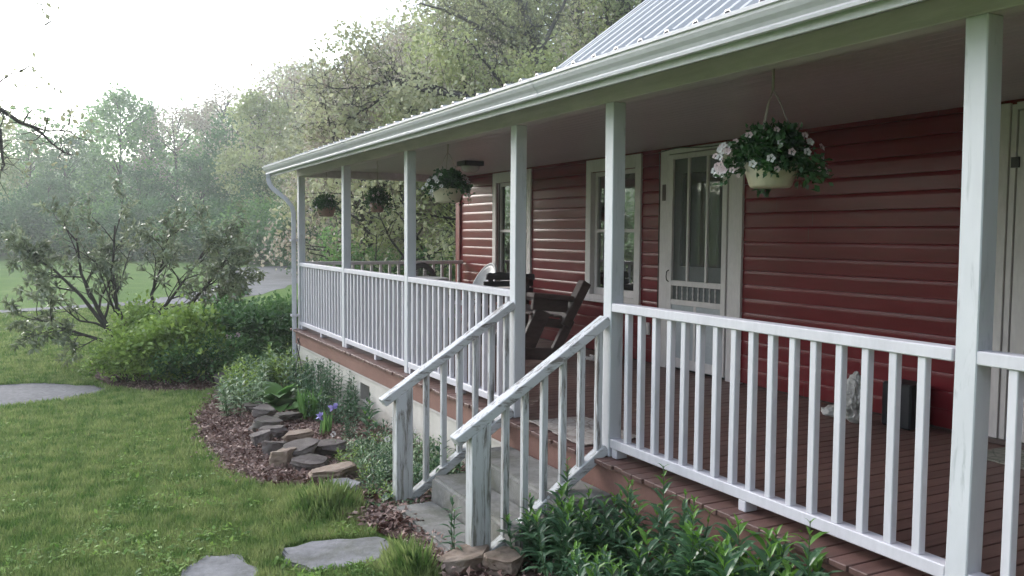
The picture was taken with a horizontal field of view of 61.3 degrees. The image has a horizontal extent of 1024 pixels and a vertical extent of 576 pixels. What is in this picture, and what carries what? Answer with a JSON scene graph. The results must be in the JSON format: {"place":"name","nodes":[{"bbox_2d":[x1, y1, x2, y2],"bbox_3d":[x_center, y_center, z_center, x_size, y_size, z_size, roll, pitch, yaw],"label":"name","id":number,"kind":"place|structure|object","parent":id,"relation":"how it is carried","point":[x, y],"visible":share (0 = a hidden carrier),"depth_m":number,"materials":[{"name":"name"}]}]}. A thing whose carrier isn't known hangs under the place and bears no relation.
{"place":"outdoors","nodes":[
{"label":"outdoors","id":0,"kind":"place"},
{"bbox_2d":[0,246,403,312],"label":"driveway","id":1,"kind":"structure","parent":0,"point":[278,278],"depth_m":34.72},
{"bbox_2d":[0,68,518,575],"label":"ground","id":2,"kind":"structure","parent":0,"point":[140,282],"depth_m":32.44,"materials":[{"name":"plant"}]},
{"bbox_2d":[0,120,29,201],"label":"forest tree","id":3,"kind":"object","parent":2,"relation":"on","point":[10,174],"visible":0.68,"depth_m":71.31,"materials":[{"name":"green plant"}]},
{"bbox_2d":[0,125,63,208],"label":"forest tree","id":4,"kind":"object","parent":2,"relation":"on","point":[30,150],"visible":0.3,"depth_m":77.65,"materials":[{"name":"green plant"}]},
{"bbox_2d":[0,183,88,256],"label":"undergrowth shrub","id":5,"kind":"object","parent":2,"relation":"on","point":[14,212],"visible":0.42,"depth_m":63.82,"materials":[{"name":"green plant"}]},
{"bbox_2d":[11,175,84,245],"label":"forest tree","id":6,"kind":"object","parent":2,"relation":"on","point":[51,185],"visible":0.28,"depth_m":67.90,"materials":[{"name":"green plant"}]},
{"bbox_2d":[0,383,103,405],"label":"path","id":7,"kind":"structure","parent":2,"relation":"on","point":[15,393],"depth_m":11.29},
{"bbox_2d":[0,1,107,195],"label":"oak tree","id":8,"kind":"object","parent":2,"relation":"on","point":[4,112],"visible":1,"depth_m":11.18,"materials":[{"name":"green plant"}]},
{"bbox_2d":[0,205,108,258],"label":"undergrowth shrub","id":9,"kind":"object","parent":2,"relation":"on","point":[44,214],"visible":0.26,"depth_m":64.02,"materials":[{"name":"green plant"}]},
{"bbox_2d":[22,132,115,212],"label":"forest tree","id":10,"kind":"object","parent":2,"relation":"on","point":[59,164],"visible":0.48,"depth_m":75.32,"materials":[{"name":"green plant"}]},
{"bbox_2d":[33,190,137,259],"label":"undergrowth shrub","id":11,"kind":"object","parent":2,"relation":"on","point":[81,228],"visible":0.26,"depth_m":64.06,"materials":[{"name":"green plant"}]},
{"bbox_2d":[58,113,130,205],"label":"forest tree","id":12,"kind":"object","parent":2,"relation":"on","point":[85,126],"visible":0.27,"depth_m":83.40,"materials":[{"name":"green plant"}]},
{"bbox_2d":[73,80,180,211],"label":"forest tree","id":13,"kind":"object","parent":2,"relation":"on","point":[117,101],"visible":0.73,"depth_m":73.38,"materials":[{"name":"green plant"}]},
{"bbox_2d":[80,209,181,260],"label":"undergrowth shrub","id":14,"kind":"object","parent":2,"relation":"on","point":[110,229],"visible":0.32,"depth_m":62.69,"materials":[{"name":"green plant"}]},
{"bbox_2d":[0,175,267,366],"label":"rhododendron","id":15,"kind":"object","parent":2,"relation":"on","point":[232,281],"visible":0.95,"depth_m":13.50,"materials":[{"name":"green plant"}]},
{"bbox_2d":[96,166,173,258],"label":"forest tree","id":16,"kind":"object","parent":2,"relation":"on","point":[151,190],"visible":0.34,"depth_m":67.43,"materials":[{"name":"green plant"}]},
{"bbox_2d":[91,191,222,260],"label":"undergrowth shrub","id":17,"kind":"object","parent":2,"relation":"on","point":[150,209],"visible":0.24,"depth_m":63.23,"materials":[{"name":"green plant"}]},
{"bbox_2d":[105,94,241,207],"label":"forest tree","id":18,"kind":"object","parent":2,"relation":"on","point":[180,121],"visible":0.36,"depth_m":77.27,"materials":[{"name":"green plant"}]},
{"bbox_2d":[135,197,230,261],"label":"undergrowth shrub","id":19,"kind":"object","parent":2,"relation":"on","point":[184,242],"visible":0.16,"depth_m":62.33,"materials":[{"name":"green plant"}]},
{"bbox_2d":[94,359,291,391],"bbox_3d":[-4.764,1.216,13.541,3.982,0.009,3.906,3,4,35],"label":"shrub bed","id":20,"kind":"object","parent":2,"relation":"on","point":[148,385],"visible":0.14,"depth_m":11.90,"materials":[{"name":"brown soil"}]},
{"bbox_2d":[69,329,161,382],"bbox_3d":[-5.418,0.961,12.059,1.169,0.791,1.164,0,3,0],"label":"azalea","id":21,"kind":"object","parent":20,"relation":"on","point":[101,366],"visible":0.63,"depth_m":11.81,"materials":[{"name":"green plant"}]},
{"bbox_2d":[100,289,167,371],"bbox_3d":[-5.537,0.660,12.829,1.062,1.290,1.007,1,3,2],"label":"azalea","id":22,"kind":"object","parent":20,"relation":"on","point":[134,313],"visible":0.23,"depth_m":12.72,"materials":[{"name":"green plant"}]},
{"bbox_2d":[110,293,242,382],"bbox_3d":[-4.718,0.716,12.293,1.803,1.306,1.413,0,3,-6],"label":"azalea","id":23,"kind":"object","parent":20,"relation":"on","point":[154,333],"visible":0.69,"depth_m":11.95,"materials":[{"name":"green plant"}]},
{"bbox_2d":[144,332,267,383],"bbox_3d":[-4.168,0.976,12.027,1.790,0.786,0.857,-1,4,-27],"label":"azalea","id":24,"kind":"object","parent":20,"relation":"on","point":[211,368],"visible":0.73,"depth_m":11.87,"materials":[{"name":"green plant"}]},
{"bbox_2d":[180,287,291,371],"bbox_3d":[-4.037,0.647,12.892,1.894,1.345,1.466,-1,4,-27],"label":"azalea","id":25,"kind":"object","parent":20,"relation":"on","point":[243,317],"visible":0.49,"depth_m":12.65,"materials":[{"name":"green plant"}]},
{"bbox_2d":[251,288,297,364],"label":"azalea","id":26,"kind":"object","parent":20,"relation":"on","point":[284,306],"visible":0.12,"depth_m":13.28,"materials":[{"name":"green plant"}]},
{"bbox_2d":[156,154,230,259],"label":"forest tree","id":27,"kind":"object","parent":2,"relation":"on","point":[194,164],"visible":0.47,"depth_m":67.58,"materials":[{"name":"green plant"}]},
{"bbox_2d":[0,409,404,575],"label":"clover","id":28,"kind":"object","parent":2,"relation":"on","point":[168,556],"visible":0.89,"depth_m":4.94,"materials":[{"name":"green plant"}]},
{"bbox_2d":[181,554,257,575],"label":"flagstone","id":29,"kind":"object","parent":2,"relation":"on","point":[225,565],"visible":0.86,"depth_m":4.47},
{"bbox_2d":[182,79,256,194],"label":"forest tree","id":30,"kind":"object","parent":2,"relation":"on","point":[232,86],"visible":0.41,"depth_m":79.69,"materials":[{"name":"green plant"}]},
{"bbox_2d":[0,303,447,575],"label":"grass","id":31,"kind":"structure","parent":2,"relation":"on","point":[321,507],"depth_m":5.96,"materials":[{"name":"plant"}]},
{"bbox_2d":[183,194,268,261],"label":"undergrowth shrub","id":32,"kind":"object","parent":2,"relation":"on","point":[217,210],"visible":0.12,"depth_m":61.09,"materials":[{"name":"green plant"}]},
{"bbox_2d":[173,108,281,213],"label":"forest tree","id":33,"kind":"object","parent":2,"relation":"on","point":[219,135],"visible":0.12,"depth_m":71.53,"materials":[{"name":"green plant"}]},
{"bbox_2d":[211,179,294,265],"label":"undergrowth shrub","id":34,"kind":"object","parent":2,"relation":"on","point":[252,227],"visible":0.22,"depth_m":55.99,"materials":[{"name":"green plant"}]},
{"bbox_2d":[208,84,305,260],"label":"forest tree","id":35,"kind":"object","parent":2,"relation":"on","point":[247,107],"visible":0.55,"depth_m":61.05,"materials":[{"name":"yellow plant"}]},
{"bbox_2d":[225,160,288,263],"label":"forest tree","id":36,"kind":"object","parent":2,"relation":"on","point":[251,183],"visible":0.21,"depth_m":59.30,"materials":[{"name":"green plant"}]},
{"bbox_2d":[210,71,307,204],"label":"forest tree","id":37,"kind":"object","parent":2,"relation":"on","point":[276,88],"visible":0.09,"depth_m":69.11,"materials":[{"name":"green plant"}]},
{"bbox_2d":[216,50,327,213],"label":"forest tree","id":38,"kind":"object","parent":2,"relation":"on","point":[283,91],"visible":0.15,"depth_m":62.92,"materials":[{"name":"green plant"}]},
{"bbox_2d":[243,59,356,206],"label":"forest tree","id":39,"kind":"object","parent":2,"relation":"on","point":[269,150],"visible":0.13,"depth_m":57.41,"materials":[{"name":"green plant"}]},
{"bbox_2d":[262,176,337,275],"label":"round bush","id":40,"kind":"object","parent":2,"relation":"on","point":[283,229],"visible":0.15,"depth_m":41.63,"materials":[{"name":"green plant"}]},
{"bbox_2d":[0,0,604,209],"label":"distant wood","id":41,"kind":"object","parent":2,"relation":"on","point":[132,155],"visible":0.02,"depth_m":83.04,"materials":[{"name":"green plant"}]},
{"bbox_2d":[270,123,357,261],"bbox_3d":[-8.480,-4.015,40.249,4.884,7.482,4.949,-2,4,-36],"label":"forest tree","id":42,"kind":"object","parent":2,"relation":"on","point":[306,227],"visible":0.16,"depth_m":39.82,"materials":[{"name":"green plant"}]},
{"bbox_2d":[199,398,464,519],"bbox_3d":[-2.280,1.377,8.636,1.659,0.320,7.484,-1,4,-27],"label":"garden bed","id":43,"kind":"object","parent":2,"relation":"on","point":[261,471],"visible":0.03,"depth_m":7.46,"materials":[{"name":"brown soil"}]},
{"bbox_2d":[213,373,269,416],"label":"leafy plant","id":44,"kind":"object","parent":43,"relation":"on","point":[222,390],"visible":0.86,"depth_m":9.27,"materials":[{"name":"green plant"}]},
{"bbox_2d":[256,381,305,412],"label":"hosta","id":45,"kind":"object","parent":43,"relation":"on","point":[281,397],"visible":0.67,"depth_m":9.62,"materials":[{"name":"green plant"}]},
{"bbox_2d":[282,438,319,456],"bbox_3d":[-1.696,1.290,6.920,0.332,0.099,0.299,-8,10,-18],"label":"fieldstone","id":46,"kind":"object","parent":43,"relation":"on","point":[304,446],"visible":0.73,"depth_m":6.90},
{"bbox_2d":[290,454,328,471],"bbox_3d":[-1.554,1.364,6.676,0.313,0.121,0.236,4,3,-33],"label":"fieldstone","id":47,"kind":"object","parent":43,"relation":"on","point":[307,462],"visible":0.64,"depth_m":6.62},
{"bbox_2d":[307,461,358,481],"bbox_3d":[-1.342,1.370,6.426,0.401,0.106,0.338,-5,3,2],"label":"fieldstone","id":48,"kind":"object","parent":43,"relation":"on","point":[344,469],"visible":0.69,"depth_m":6.34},
{"bbox_2d":[219,388,637,570],"bbox_3d":[-1.198,1.437,6.971,1.001,0.438,10.328,-2,4,-29],"label":"ground cover","id":49,"kind":"object","parent":43,"relation":"on","point":[378,486],"visible":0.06,"depth_m":6.65,"materials":[{"name":"green plant"}]},
{"bbox_2d":[281,537,388,571],"bbox_3d":[-0.930,1.456,4.722,0.623,0.035,0.474,-1,4,-27],"label":"flagstone","id":50,"kind":"object","parent":2,"relation":"on","point":[325,553],"visible":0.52,"depth_m":4.71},
{"bbox_2d":[253,98,448,277],"bbox_3d":[-3.600,-1.757,21.134,4.830,5.452,5.348,0,3,-6],"label":"apple tree","id":51,"kind":"object","parent":2,"relation":"on","point":[288,236],"visible":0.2,"depth_m":20.52,"materials":[{"name":"green plant"}]},
{"bbox_2d":[308,235,403,274],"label":"garden shrub","id":52,"kind":"object","parent":2,"relation":"on","point":[356,253],"visible":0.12,"depth_m":18.97,"materials":[{"name":"green plant"}]},
{"bbox_2d":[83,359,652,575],"bbox_3d":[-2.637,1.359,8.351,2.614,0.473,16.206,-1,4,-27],"label":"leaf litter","id":53,"kind":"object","parent":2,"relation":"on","point":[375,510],"visible":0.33,"depth_m":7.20,"materials":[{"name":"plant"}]},
{"bbox_2d":[257,16,496,321],"bbox_3d":[-3.198,-2.842,20.252,5.333,7.659,7.762,-1,4,-15],"label":"apple tree","id":54,"kind":"object","parent":2,"relation":"on","point":[359,194],"visible":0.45,"depth_m":18.98,"materials":[{"name":"green plant"}]},
{"bbox_2d":[323,13,489,260],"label":"forest tree","id":55,"kind":"object","parent":2,"relation":"on","point":[397,40],"visible":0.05,"depth_m":51.74,"materials":[{"name":"green plant"}]},
{"bbox_2d":[289,16,537,135],"bbox_3d":[-1.984,-2.609,20.022,6.280,7.541,3.209,-1,4,-27],"label":"apple tree","id":56,"kind":"object","parent":2,"relation":"on","point":[397,79],"visible":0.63,"depth_m":19.39,"materials":[{"name":"green plant"}]},
{"bbox_2d":[326,16,560,274],"bbox_3d":[-0.596,-2.295,21.388,8.323,7.590,6.656,-1,4,-27],"label":"apple tree","id":57,"kind":"object","parent":2,"relation":"on","point":[429,215],"visible":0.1,"depth_m":19.82,"materials":[{"name":"green plant"}]},
{"bbox_2d":[329,6,586,275],"bbox_3d":[-0.491,-2.896,22.062,6.855,7.673,8.065,3,4,37],"label":"apple tree","id":58,"kind":"object","parent":2,"relation":"on","point":[445,64],"visible":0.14,"depth_m":20.21,"materials":[{"name":"green plant"}]},
{"bbox_2d":[388,0,559,102],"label":"forest tree","id":59,"kind":"object","parent":2,"relation":"on","point":[426,39],"visible":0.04,"depth_m":46.05,"materials":[{"name":"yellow plant"}]},
{"bbox_2d":[393,446,613,554],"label":"concrete steps","id":60,"kind":"structure","parent":2,"relation":"on","point":[445,488],"depth_m":5.20,"materials":[{"name":"concrete"}]},
{"bbox_2d":[450,316,609,550],"bbox_3d":[0.117,0.846,4.788,0.970,1.352,0.085,-1,4,-27],"label":"stair railing","id":61,"kind":"object","parent":60,"relation":"on","point":[474,433],"visible":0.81,"depth_m":4.76,"materials":[{"name":"white paint"}]},
{"bbox_2d":[364,511,649,575],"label":"flower bed","id":62,"kind":"object","parent":2,"relation":"on","point":[531,572],"visible":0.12,"depth_m":4.80,"materials":[{"name":"brown soil"}]},
{"bbox_2d":[436,544,489,575],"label":"boulder","id":63,"kind":"object","parent":62,"relation":"on","point":[460,560],"visible":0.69,"depth_m":4.47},
{"bbox_2d":[481,546,525,575],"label":"boulder","id":64,"kind":"object","parent":62,"relation":"on","point":[508,560],"visible":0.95,"depth_m":4.43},
{"bbox_2d":[515,492,557,571],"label":"leafy plant","id":65,"kind":"object","parent":62,"relation":"on","point":[533,540],"visible":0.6,"depth_m":4.52,"materials":[{"name":"green plant"}]},
{"bbox_2d":[519,497,605,575],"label":"leafy plant","id":66,"kind":"object","parent":62,"relation":"on","point":[568,529],"visible":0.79,"depth_m":4.21,"materials":[{"name":"green plant"}]},
{"bbox_2d":[537,482,587,575],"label":"leafy plant","id":67,"kind":"object","parent":62,"relation":"on","point":[561,504],"visible":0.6,"depth_m":4.33,"materials":[{"name":"green plant"}]},
{"bbox_2d":[575,484,631,568],"bbox_3d":[0.498,1.262,4.579,0.290,0.433,0.430,-2,4,-30],"label":"leafy plant","id":68,"kind":"object","parent":62,"relation":"on","point":[595,506],"visible":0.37,"depth_m":4.61,"materials":[{"name":"green plant"}]},
{"bbox_2d":[571,513,644,575],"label":"leafy plant","id":69,"kind":"object","parent":62,"relation":"on","point":[602,536],"visible":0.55,"depth_m":4.26,"materials":[{"name":"green plant"}]},
{"bbox_2d":[577,494,646,572],"bbox_3d":[0.503,1.275,4.323,0.375,0.439,0.287,1,3,5],"label":"leafy plant","id":70,"kind":"object","parent":62,"relation":"on","point":[602,517],"visible":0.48,"depth_m":4.31,"materials":[{"name":"green plant"}]},
{"bbox_2d":[590,476,650,575],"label":"leafy plant","id":71,"kind":"object","parent":62,"relation":"on","point":[631,510],"visible":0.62,"depth_m":4.28,"materials":[{"name":"green plant"}]},
{"bbox_2d":[611,525,681,575],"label":"leafy plant","id":72,"kind":"object","parent":62,"relation":"on","point":[631,553],"visible":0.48,"depth_m":4.01,"materials":[{"name":"green plant"}]},
{"bbox_2d":[625,526,704,575],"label":"leafy plant","id":73,"kind":"object","parent":62,"relation":"on","point":[645,569],"visible":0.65,"depth_m":3.80,"materials":[{"name":"green plant"}]},
{"bbox_2d":[642,496,703,568],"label":"leafy plant","id":74,"kind":"object","parent":62,"relation":"on","point":[657,520],"visible":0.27,"depth_m":4.16,"materials":[{"name":"green plant"}]},
{"bbox_2d":[649,463,720,575],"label":"leafy plant","id":75,"kind":"object","parent":62,"relation":"on","point":[686,516],"visible":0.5,"depth_m":3.94,"materials":[{"name":"green plant"}]},
{"bbox_2d":[669,508,714,575],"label":"leafy plant","id":76,"kind":"object","parent":62,"relation":"on","point":[679,551],"visible":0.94,"depth_m":3.52,"materials":[{"name":"green plant"}]},
{"bbox_2d":[664,521,790,575],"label":"leafy plant","id":77,"kind":"object","parent":62,"relation":"on","point":[682,542],"visible":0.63,"depth_m":3.52,"materials":[{"name":"green plant"}]},
{"bbox_2d":[698,536,789,575],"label":"leafy plant","id":78,"kind":"object","parent":62,"relation":"on","point":[728,566],"visible":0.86,"depth_m":3.28,"materials":[{"name":"green plant"}]},
{"bbox_2d":[691,531,805,575],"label":"leafy plant","id":79,"kind":"object","parent":62,"relation":"on","point":[774,565],"visible":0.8,"depth_m":3.36,"materials":[{"name":"green plant"}]},
{"bbox_2d":[712,514,828,575],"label":"leafy plant","id":80,"kind":"object","parent":62,"relation":"on","point":[744,546],"visible":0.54,"depth_m":3.53,"materials":[{"name":"green plant"}]},
{"bbox_2d":[759,524,840,575],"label":"leafy plant","id":81,"kind":"object","parent":62,"relation":"on","point":[799,572],"visible":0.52,"depth_m":3.41,"materials":[{"name":"green plant"}]},
{"bbox_2d":[787,518,829,575],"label":"leafy plant","id":82,"kind":"object","parent":62,"relation":"on","point":[814,554],"visible":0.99,"depth_m":3.21,"materials":[{"name":"green plant"}]},
{"bbox_2d":[381,0,635,92],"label":"maple tree","id":83,"kind":"object","parent":2,"relation":"on","point":[529,26],"visible":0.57,"depth_m":22.21,"materials":[{"name":"green plant"}]},
{"bbox_2d":[476,0,636,86],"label":"forest tree","id":84,"kind":"object","parent":2,"relation":"on","point":[546,8],"visible":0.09,"depth_m":43.27,"materials":[{"name":"green plant"}]},
{"bbox_2d":[556,0,644,52],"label":"maple tree","id":85,"kind":"object","parent":2,"relation":"on","point":[623,4],"visible":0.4,"depth_m":22.42,"materials":[{"name":"green plant"}]},
{"bbox_2d":[264,0,1023,575],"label":"farmhouse","id":86,"kind":"object","parent":2,"relation":"on","point":[908,114],"visible":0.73,"depth_m":5.95,"materials":[{"name":"red paint"}]},
{"bbox_2d":[299,263,341,340],"bbox_3d":[-2.337,0.162,10.643,0.080,0.886,1.995,-1,4,-27],"label":"porch railing","id":87,"kind":"object","parent":86,"relation":"on","point":[322,300],"visible":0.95,"depth_m":10.56,"materials":[{"name":"white paint"}]},
{"bbox_2d":[307,172,340,216],"bbox_3d":[-2.455,-1.246,11.337,0.438,0.626,0.472,1,4,16],"label":"hanging basket","id":88,"kind":"object","parent":86,"relation":"hanging from","point":[323,206],"visible":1,"depth_m":11.28,"materials":[{"name":"brown plastic"}]},
{"bbox_2d":[344,268,403,365],"bbox_3d":[-1.399,0.279,8.827,0.080,0.886,1.930,-1,4,-27],"label":"porch railing","id":89,"kind":"object","parent":86,"relation":"on","point":[375,302],"visible":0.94,"depth_m":8.72,"materials":[{"name":"white paint"}]},
{"bbox_2d":[361,174,395,215],"bbox_3d":[-1.809,-1.276,11.675,0.464,0.598,0.447,-1,4,-27],"label":"hanging basket","id":90,"kind":"object","parent":86,"relation":"hanging from","point":[375,194],"visible":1,"depth_m":11.61,"materials":[{"name":"green plastic"}]},
{"bbox_2d":[305,260,462,319],"bbox_3d":[-1.748,0.037,12.110,2.300,0.830,0.070,-1,4,-27],"label":"end railing","id":91,"kind":"object","parent":86,"relation":"attached to","point":[398,263],"visible":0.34,"depth_m":12.12,"materials":[{"name":"white paint"}]},
{"bbox_2d":[418,144,474,206],"bbox_3d":[-0.581,-1.029,7.735,0.497,0.594,0.495,-1,4,-27],"label":"hanging basket","id":92,"kind":"object","parent":86,"relation":"hanging from","point":[452,187],"visible":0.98,"depth_m":7.66,"materials":[{"name":"beige plastic"}]},
{"bbox_2d":[379,301,515,503],"bbox_3d":[-0.422,0.778,5.832,0.970,1.352,0.085,-1,4,-27],"label":"stair railing","id":93,"kind":"object","parent":86,"relation":"attached to","point":[399,396],"visible":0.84,"depth_m":5.79,"materials":[{"name":"white paint"}]},
{"bbox_2d":[408,277,509,399],"bbox_3d":[-0.450,0.398,6.991,0.080,0.886,2.040,-1,4,-27],"label":"porch railing","id":94,"kind":"object","parent":86,"relation":"on","point":[420,341],"visible":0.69,"depth_m":7.02,"materials":[{"name":"white paint"}]},
{"bbox_2d":[467,272,534,327],"bbox_3d":[-0.149,0.223,10.226,0.690,0.852,0.550,-1,4,-27],"label":"garden chair","id":95,"kind":"object","parent":86,"relation":"on","point":[490,277],"visible":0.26,"depth_m":9.94,"materials":[{"name":"brown wood"}]},
{"bbox_2d":[492,169,532,287],"bbox_3d":[0.003,-0.743,11.262,0.114,1.545,1.120,-1,4,-27],"label":"window","id":96,"kind":"structure","parent":86,"relation":"in","point":[502,177],"depth_m":11.58,"materials":[{"name":"beige paint"}]},
{"bbox_2d":[461,277,590,359],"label":"rocking chairs","id":97,"kind":"object","parent":86,"relation":"on","point":[541,309],"visible":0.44,"depth_m":8.61,"materials":[{"name":"brown wood"}]},
{"bbox_2d":[262,0,880,375],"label":"gutter","id":98,"kind":"object","parent":86,"relation":"attached to","point":[757,19],"visible":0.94,"depth_m":4.28,"materials":[{"name":"metal"}]},
{"bbox_2d":[529,417,635,445],"bbox_3d":[0.449,0.921,5.638,0.476,0.014,0.754,-1,4,-27],"label":"door mat","id":99,"kind":"object","parent":86,"relation":"on","point":[571,430],"depth_m":5.64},
{"bbox_2d":[584,154,642,305],"bbox_3d":[1.078,-0.608,9.182,0.114,1.545,1.070,-1,4,-27],"label":"window","id":100,"kind":"structure","parent":86,"relation":"in","point":[595,293],"depth_m":9.47,"materials":[{"name":"beige paint"}]},
{"bbox_2d":[666,148,729,376],"bbox_3d":[1.692,-0.236,7.916,0.063,2.015,0.878,-1,4,-27],"label":"screen door","id":101,"kind":"structure","parent":86,"relation":"in","point":[698,211],"depth_m":7.93,"materials":[{"name":"beige paint"}]},
{"bbox_2d":[710,69,833,197],"bbox_3d":[1.296,-0.780,4.275,0.578,0.644,0.597,-3,5,-43],"label":"hanging basket","id":102,"kind":"object","parent":86,"relation":"hanging from","point":[778,155],"visible":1,"depth_m":4.18,"materials":[{"name":"beige plastic"}]},
{"bbox_2d":[610,303,955,575],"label":"porch railing","id":103,"kind":"object","parent":86,"relation":"on","point":[751,497],"visible":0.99,"depth_m":3.75,"materials":[{"name":"white paint"}]},
{"bbox_2d":[846,371,860,423],"bbox_3d":[2.358,0.748,5.935,0.196,0.361,0.187,1,4,14],"label":"stone ornament","id":104,"kind":"object","parent":86,"relation":"on","point":[853,389],"visible":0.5,"depth_m":5.89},
{"bbox_2d":[882,379,930,429],"bbox_3d":[2.664,0.786,5.841,0.210,0.299,0.230,-1,4,-27],"label":"storage box","id":105,"kind":"object","parent":86,"relation":"on","point":[908,405],"visible":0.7,"depth_m":5.73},
{"bbox_2d":[968,350,1023,575],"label":"porch railing","id":106,"kind":"object","parent":86,"relation":"on","point":[1013,363],"visible":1,"depth_m":2.86,"materials":[{"name":"white paint"}]},
{"bbox_2d":[1006,110,1023,442],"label":"glazed door","id":107,"kind":"structure","parent":86,"relation":"in","point":[1017,311],"depth_m":5.27,"materials":[{"name":"beige paint"}]},
{"bbox_2d":[0,0,633,161],"label":"sky","id":108,"kind":"structure","parent":0,"point":[172,48],"materials":[{"name":"white"}]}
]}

